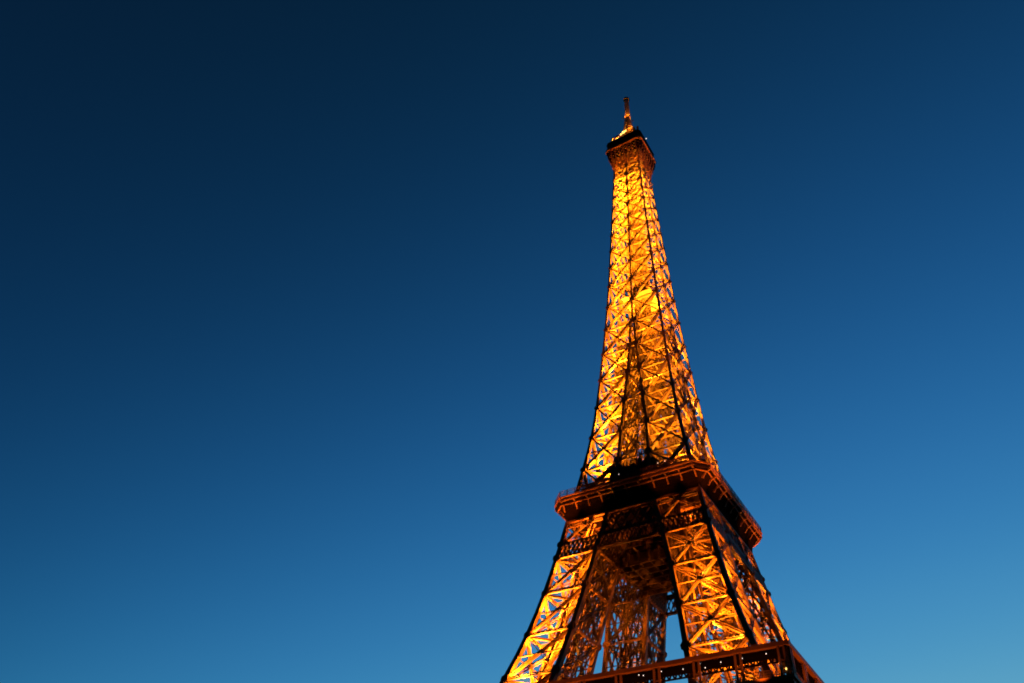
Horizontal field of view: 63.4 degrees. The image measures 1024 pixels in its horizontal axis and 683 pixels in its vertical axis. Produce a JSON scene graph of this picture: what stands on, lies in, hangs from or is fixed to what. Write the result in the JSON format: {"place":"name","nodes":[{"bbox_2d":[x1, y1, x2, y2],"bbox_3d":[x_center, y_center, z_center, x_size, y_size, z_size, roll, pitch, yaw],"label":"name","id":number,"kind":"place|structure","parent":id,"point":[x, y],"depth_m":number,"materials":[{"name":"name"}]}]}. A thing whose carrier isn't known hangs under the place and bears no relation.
{"place":"outdoors","nodes":[
{"label":"outdoors","id":0,"kind":"place"},
{"bbox_2d":[0,0,1023,682],"label":"sky","id":1,"kind":"structure","parent":0,"point":[303,303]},
{"bbox_2d":[499,97,823,682],"bbox_3d":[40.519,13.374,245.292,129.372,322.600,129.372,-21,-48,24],"label":"lattice tower","id":2,"kind":"structure","parent":0,"point":[654,526],"depth_m":203.26,"materials":[{"name":"brown metal"}]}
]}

